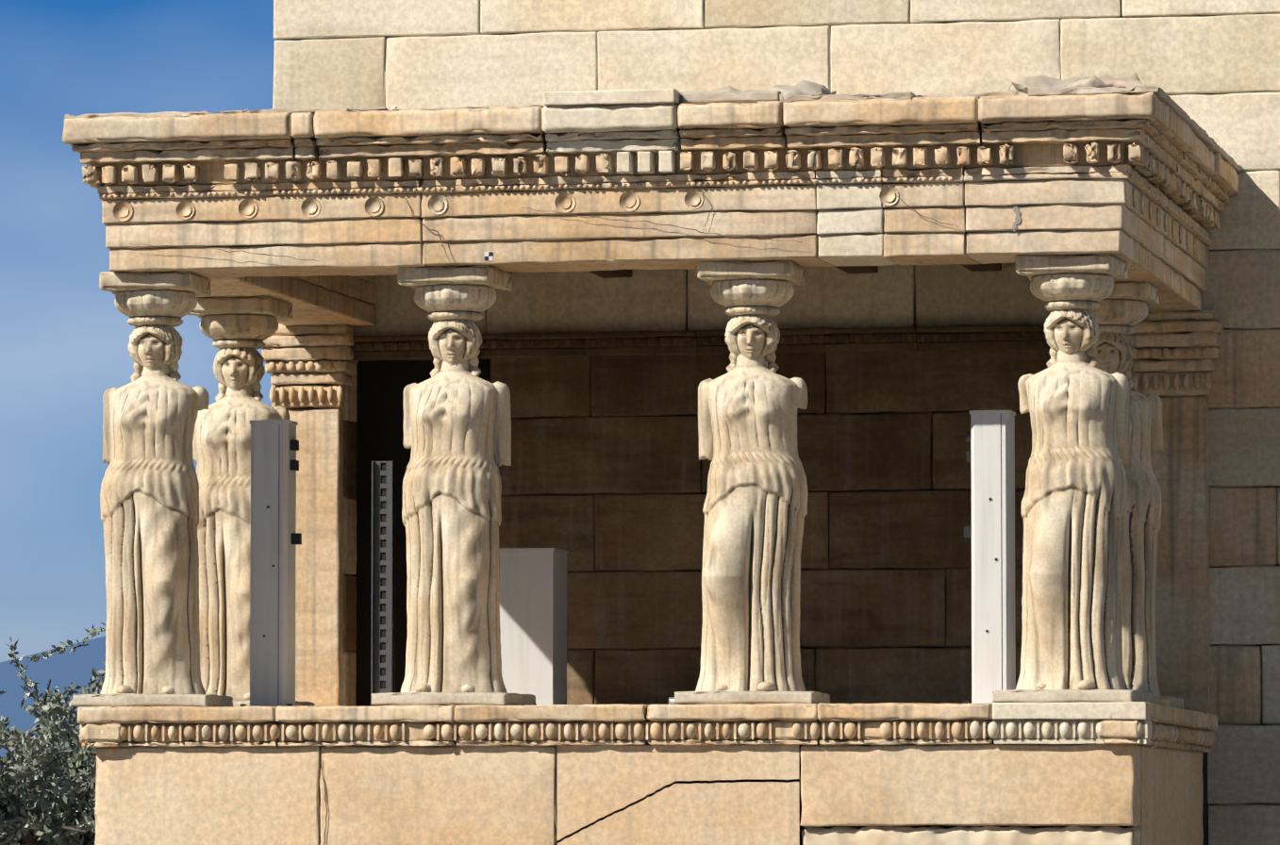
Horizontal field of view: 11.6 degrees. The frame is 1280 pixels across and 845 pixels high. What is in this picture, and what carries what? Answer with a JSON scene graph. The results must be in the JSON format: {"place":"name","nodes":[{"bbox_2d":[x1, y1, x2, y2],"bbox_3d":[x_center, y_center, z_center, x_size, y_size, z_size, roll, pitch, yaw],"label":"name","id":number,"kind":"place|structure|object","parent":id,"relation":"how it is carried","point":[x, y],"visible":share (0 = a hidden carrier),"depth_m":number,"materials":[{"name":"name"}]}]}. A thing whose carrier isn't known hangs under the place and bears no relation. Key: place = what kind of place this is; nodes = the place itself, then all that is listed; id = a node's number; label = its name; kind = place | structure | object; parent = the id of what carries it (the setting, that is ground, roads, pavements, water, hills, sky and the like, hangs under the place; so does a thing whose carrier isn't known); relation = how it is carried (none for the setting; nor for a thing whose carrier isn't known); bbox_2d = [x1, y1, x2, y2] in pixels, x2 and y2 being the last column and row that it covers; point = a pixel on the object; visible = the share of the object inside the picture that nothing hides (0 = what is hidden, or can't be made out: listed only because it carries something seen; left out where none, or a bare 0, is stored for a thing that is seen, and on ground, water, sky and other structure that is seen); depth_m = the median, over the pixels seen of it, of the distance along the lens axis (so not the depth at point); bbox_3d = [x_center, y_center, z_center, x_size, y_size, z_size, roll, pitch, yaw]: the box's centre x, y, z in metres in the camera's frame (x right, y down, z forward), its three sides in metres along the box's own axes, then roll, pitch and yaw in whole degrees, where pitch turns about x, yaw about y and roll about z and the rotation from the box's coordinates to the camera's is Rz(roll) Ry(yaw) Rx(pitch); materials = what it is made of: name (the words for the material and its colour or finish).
{"place":"outdoors","nodes":[
{"label":"outdoors","id":0,"kind":"place"},
{"bbox_2d":[0,635,105,775],"bbox_3d":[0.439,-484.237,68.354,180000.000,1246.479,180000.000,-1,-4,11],"label":"mountain","id":1,"kind":"structure","parent":0,"point":[66,668],"depth_m":10695.56,"materials":[{"name":"blue"}]},
{"bbox_2d":[0,622,106,844],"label":"olive tree","id":2,"kind":"object","parent":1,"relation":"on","point":[54,804],"visible":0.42,"depth_m":53.96,"materials":[{"name":"green plant"}]},
{"bbox_2d":[77,701,1217,844],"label":"podium","id":3,"kind":"object","parent":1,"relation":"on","point":[1054,773],"visible":1,"depth_m":33.01,"materials":[{"name":"stone"}]},
{"bbox_2d":[72,270,232,707],"bbox_3d":[-2.609,0.370,33.926,0.766,2.336,0.691,-1,-4,11],"label":"caryatid","id":4,"kind":"object","parent":3,"relation":"on","point":[149,501],"visible":1,"depth_m":33.76,"materials":[{"name":"stone"}]},
{"bbox_2d":[186,295,315,706],"bbox_3d":[-2.261,0.473,35.486,0.746,2.337,0.666,-1,-4,11],"label":"caryatid","id":5,"kind":"object","parent":3,"relation":"on","point":[238,330],"visible":0.6,"depth_m":35.33,"materials":[{"name":"stone"}]},
{"bbox_2d":[240,419,303,706],"bbox_3d":[-1.996,0.778,34.358,0.320,1.572,0.320,-1,-4,11],"label":"post","id":6,"kind":"object","parent":3,"relation":"on","point":[275,538],"visible":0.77,"depth_m":34.27,"materials":[{"name":"grey metal"}]},
{"bbox_2d":[370,460,396,706],"bbox_3d":[-1.505,0.978,36.913,0.164,1.510,0.100,-1,-4,11],"label":"steel strut","id":7,"kind":"object","parent":3,"relation":"on","point":[383,569],"visible":0.85,"depth_m":36.93,"materials":[{"name":"grey metal"}]},
{"bbox_2d":[370,265,536,706],"bbox_3d":[-0.988,0.349,33.595,0.760,2.336,0.682,-1,-4,11],"label":"caryatid","id":8,"kind":"object","parent":3,"relation":"on","point":[457,427],"visible":1,"depth_m":33.43,"materials":[{"name":"stone"}]},
{"bbox_2d":[498,548,568,705],"bbox_3d":[-0.657,1.201,36.040,0.429,0.950,0.396,-1,-4,11],"label":"cabinet","id":9,"kind":"object","parent":3,"relation":"on","point":[533,602],"visible":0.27,"depth_m":35.85,"materials":[{"name":"metal"}]},
{"bbox_2d":[668,697,676,704],"bbox_3d":[0.343,1.489,33.618,0.380,0.051,0.052,0,-4,-7],"label":"aluminium tube","id":10,"kind":"object","parent":3,"relation":"on","point":[671,700],"visible":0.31,"depth_m":33.58,"materials":[{"name":"metal"}]},
{"bbox_2d":[557,745,799,844],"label":"stone block","id":11,"kind":"structure","parent":3,"relation":"attached to","point":[595,784],"depth_m":32.84,"materials":[{"name":"beige stone"}]},
{"bbox_2d":[673,260,830,704],"bbox_3d":[0.590,0.328,33.275,0.758,2.336,0.679,-1,-4,11],"label":"caryatid","id":12,"kind":"object","parent":3,"relation":"on","point":[755,508],"visible":1,"depth_m":33.10,"materials":[{"name":"stone"}]},
{"bbox_2d":[61,72,1241,326],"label":"entablature","id":13,"kind":"structure","parent":12,"relation":"on","point":[1146,176],"depth_m":33.20,"materials":[{"name":"stone"}]},
{"bbox_2d":[484,251,493,261],"bbox_3d":[-0.796,-0.875,33.270,0.048,0.048,0.008,-1,-4,11],"label":"survey target","id":14,"kind":"object","parent":13,"relation":"attached to","point":[489,256],"visible":1,"depth_m":33.27,"materials":[{"name":"paper"}]},
{"bbox_2d":[129,189,1107,844],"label":"cracks","id":15,"kind":"object","parent":13,"relation":"attached to","point":[1018,218],"visible":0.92,"depth_m":33.16,"materials":[{"name":"beige stone"}]},
{"bbox_2d":[963,410,1015,703],"bbox_3d":[1.878,0.726,33.570,0.320,1.572,0.320,-1,-4,11],"label":"post","id":16,"kind":"object","parent":3,"relation":"on","point":[989,532],"visible":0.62,"depth_m":33.48,"materials":[{"name":"white metal"}]},
{"bbox_2d":[992,252,1154,704],"bbox_3d":[2.256,0.305,32.934,0.771,2.336,0.693,-1,-4,11],"label":"caryatid","id":17,"kind":"object","parent":3,"relation":"on","point":[1074,402],"visible":1,"depth_m":32.76,"materials":[{"name":"stone"}]},
{"bbox_2d":[1092,281,1184,709],"bbox_3d":[2.559,0.409,34.506,0.746,2.337,0.666,-1,-4,11],"label":"caryatid","id":18,"kind":"object","parent":3,"relation":"on","point":[1121,311],"visible":0.48,"depth_m":34.34,"materials":[{"name":"stone"}]},
{"bbox_2d":[261,0,1279,844],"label":"temple wall","id":19,"kind":"structure","parent":1,"relation":"on","point":[901,372],"depth_m":36.81,"materials":[{"name":"stone"}]},
{"bbox_2d":[0,0,276,662],"label":"sky","id":20,"kind":"structure","parent":0,"point":[64,340],"materials":[{"name":"blue"}]}
]}

